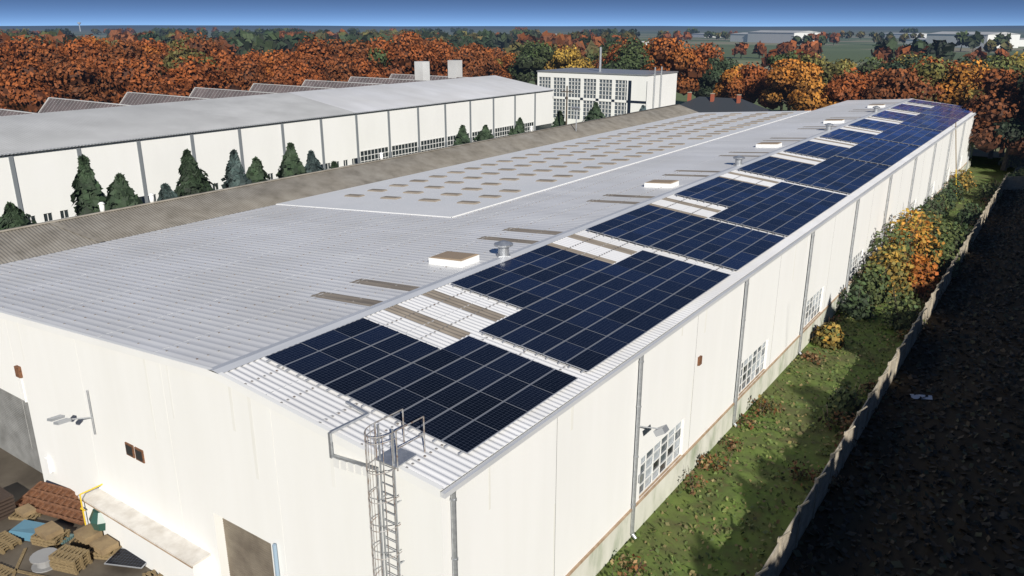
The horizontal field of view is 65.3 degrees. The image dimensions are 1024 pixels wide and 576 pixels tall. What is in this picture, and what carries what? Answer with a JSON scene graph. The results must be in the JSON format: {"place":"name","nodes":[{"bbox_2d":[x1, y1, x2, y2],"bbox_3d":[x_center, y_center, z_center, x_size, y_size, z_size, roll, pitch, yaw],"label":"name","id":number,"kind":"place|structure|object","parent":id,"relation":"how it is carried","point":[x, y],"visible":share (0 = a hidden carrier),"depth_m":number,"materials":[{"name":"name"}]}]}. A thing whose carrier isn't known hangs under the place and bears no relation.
{"place":"outdoors","nodes":[
{"label":"outdoors","id":0,"kind":"place"},
{"bbox_2d":[0,448,153,575],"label":"yard","id":1,"kind":"structure","parent":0,"point":[19,478],"depth_m":33.66,"materials":[{"name":"brown soil"}]},
{"bbox_2d":[0,487,63,575],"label":"yard clutter","id":2,"kind":"object","parent":1,"relation":"on","point":[24,530],"visible":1,"depth_m":32.85,"materials":[{"name":"blue wood"}]},
{"bbox_2d":[8,481,162,575],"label":"yard clutter","id":3,"kind":"object","parent":1,"relation":"on","point":[38,499],"visible":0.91,"depth_m":32.40,"materials":[{"name":"brown wood"}]},
{"bbox_2d":[104,548,146,568],"bbox_3d":[-14.976,10.608,31.381,1.600,0.042,1.000,3,18,9],"label":"solar panel","id":4,"kind":"object","parent":1,"relation":"on","point":[122,557],"visible":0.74,"depth_m":31.21,"materials":[{"name":"black glass"}]},
{"bbox_2d":[0,25,1023,27],"bbox_3d":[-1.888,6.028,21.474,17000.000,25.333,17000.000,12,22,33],"label":"hills","id":5,"kind":"structure","parent":0,"point":[136,26],"depth_m":7438.11,"materials":[{"name":"blue"}]},
{"bbox_2d":[0,0,1023,25],"label":"sky","id":6,"kind":"structure","parent":0,"point":[12,12],"materials":[{"name":"blue"}]},
{"bbox_2d":[1,27,1023,186],"bbox_3d":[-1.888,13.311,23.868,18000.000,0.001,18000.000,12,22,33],"label":"ground","id":7,"kind":"structure","parent":0,"point":[854,47],"depth_m":2319.16,"materials":[{"name":"plant"}]},
{"bbox_2d":[0,60,467,115],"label":"sawtooth sheds","id":8,"kind":"object","parent":7,"relation":"on","point":[422,73],"visible":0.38,"depth_m":114.66,"materials":[{"name":"grey metal"}]},
{"bbox_2d":[0,104,699,264],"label":"annex roof","id":9,"kind":"structure","parent":7,"relation":"on","point":[39,239],"depth_m":60.32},
{"bbox_2d":[0,114,973,575],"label":"hall walls","id":10,"kind":"structure","parent":7,"relation":"on","point":[554,498],"depth_m":29.75,"materials":[{"name":"white metal"}]},
{"bbox_2d":[14,365,212,575],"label":"wall fixtures","id":11,"kind":"object","parent":10,"relation":"attached to","point":[159,548],"visible":0.98,"depth_m":30.95,"materials":[{"name":"grey"}]},
{"bbox_2d":[0,388,273,575],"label":"roller doors","id":12,"kind":"structure","parent":10,"relation":"attached to","point":[249,554],"depth_m":36.84,"materials":[{"name":"grey metal"}]},
{"bbox_2d":[364,409,425,575],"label":"cage ladder","id":13,"kind":"object","parent":10,"relation":"attached to","point":[394,457],"visible":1,"depth_m":22.07,"materials":[{"name":"grey metal"}]},
{"bbox_2d":[0,99,975,489],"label":"roof sheets","id":14,"kind":"object","parent":10,"relation":"on","point":[116,275],"visible":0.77,"depth_m":39.12,"materials":[{"name":"grey metal"}]},
{"bbox_2d":[0,170,773,467],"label":"roof screws","id":15,"kind":"object","parent":14,"relation":"on","point":[325,281],"visible":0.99,"depth_m":39.45,"materials":[{"name":"grey metal"}]},
{"bbox_2d":[0,103,884,452],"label":"roof laps","id":16,"kind":"object","parent":14,"relation":"on","point":[338,261],"visible":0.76,"depth_m":40.08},
{"bbox_2d":[265,99,971,454],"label":"solar panels","id":17,"kind":"object","parent":14,"relation":"on","point":[467,395],"visible":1,"depth_m":34.23,"materials":[{"name":"blue glass"}]},
{"bbox_2d":[0,98,976,498],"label":"roof trim","id":18,"kind":"structure","parent":10,"relation":"attached to","point":[338,438],"depth_m":29.14,"materials":[{"name":"grey metal"}]},
{"bbox_2d":[47,114,976,575],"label":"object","id":19,"kind":"object","parent":10,"relation":"attached to","point":[661,430],"visible":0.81,"depth_m":32.66,"materials":[{"name":"grey metal"}]},
{"bbox_2d":[328,104,884,575],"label":"rooftop fixtures","id":20,"kind":"object","parent":10,"relation":"on","point":[444,258],"visible":0.99,"depth_m":37.83,"materials":[{"name":"white metal"}]},
{"bbox_2d":[955,122,956,195],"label":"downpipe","id":21,"kind":"object","parent":10,"relation":"attached to","point":[956,154],"visible":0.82,"depth_m":97.23,"materials":[{"name":"grey metal"}]},
{"bbox_2d":[0,27,1023,575],"bbox_3d":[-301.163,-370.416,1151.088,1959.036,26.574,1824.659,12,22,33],"label":"foliage","id":22,"kind":"object","parent":7,"relation":"on","point":[30,83],"visible":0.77,"depth_m":127.47,"materials":[{"name":"orange plant"}]},
{"bbox_2d":[1,28,1023,575],"bbox_3d":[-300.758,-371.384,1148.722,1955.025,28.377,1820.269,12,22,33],"label":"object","id":23,"kind":"object","parent":7,"relation":"on","point":[1005,160],"visible":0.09,"depth_m":124.38,"materials":[{"name":"brown plant"}]},
{"bbox_2d":[77,22,1023,47],"bbox_3d":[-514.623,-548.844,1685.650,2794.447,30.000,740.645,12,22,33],"label":"buildings","id":24,"kind":"structure","parent":7,"relation":"on","point":[782,36],"depth_m":925.74,"materials":[{"name":"white"}]},
{"bbox_2d":[561,86,580,130],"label":"poles","id":25,"kind":"object","parent":7,"relation":"on","point":[573,107],"visible":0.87,"depth_m":105.48,"materials":[{"name":"grey metal"}]},
{"bbox_2d":[537,47,677,124],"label":"building","id":26,"kind":"structure","parent":7,"relation":"on","point":[612,92],"depth_m":160.12,"materials":[{"name":"white painted plaster"},{"name":"glass"},{"name":"sheet metal"}]},
{"bbox_2d":[679,92,770,112],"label":"house","id":27,"kind":"structure","parent":7,"relation":"on","point":[712,103],"depth_m":146.02,"materials":[{"name":"grey stone"}]},
{"bbox_2d":[276,111,809,217],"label":"skylight roof","id":28,"kind":"structure","parent":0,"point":[453,191],"depth_m":69.21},
{"bbox_2d":[235,156,1014,575],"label":"grass","id":29,"kind":"structure","parent":0,"point":[983,170],"depth_m":37.80,"materials":[{"name":"green plant"}]},
{"bbox_2d":[0,90,552,222],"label":"hall walls","id":30,"kind":"structure","parent":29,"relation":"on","point":[36,185],"depth_m":86.51,"materials":[{"name":"white metal"}]},
{"bbox_2d":[0,75,554,155],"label":"hall roof","id":31,"kind":"structure","parent":30,"relation":"on","point":[23,133],"depth_m":88.48,"materials":[{"name":"grey metal"}]},
{"bbox_2d":[779,190,1023,575],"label":"field","id":32,"kind":"structure","parent":0,"point":[989,554],"depth_m":38.76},
{"bbox_2d":[755,172,1023,575],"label":"boundary wall","id":33,"kind":"structure","parent":32,"relation":"on","point":[786,545],"depth_m":39.99,"materials":[{"name":"concrete"}]},
{"bbox_2d":[910,394,932,399],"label":"litter","id":34,"kind":"object","parent":32,"relation":"on","point":[913,396],"visible":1,"depth_m":45.33,"materials":[{"name":"grey plastic"}]}
]}

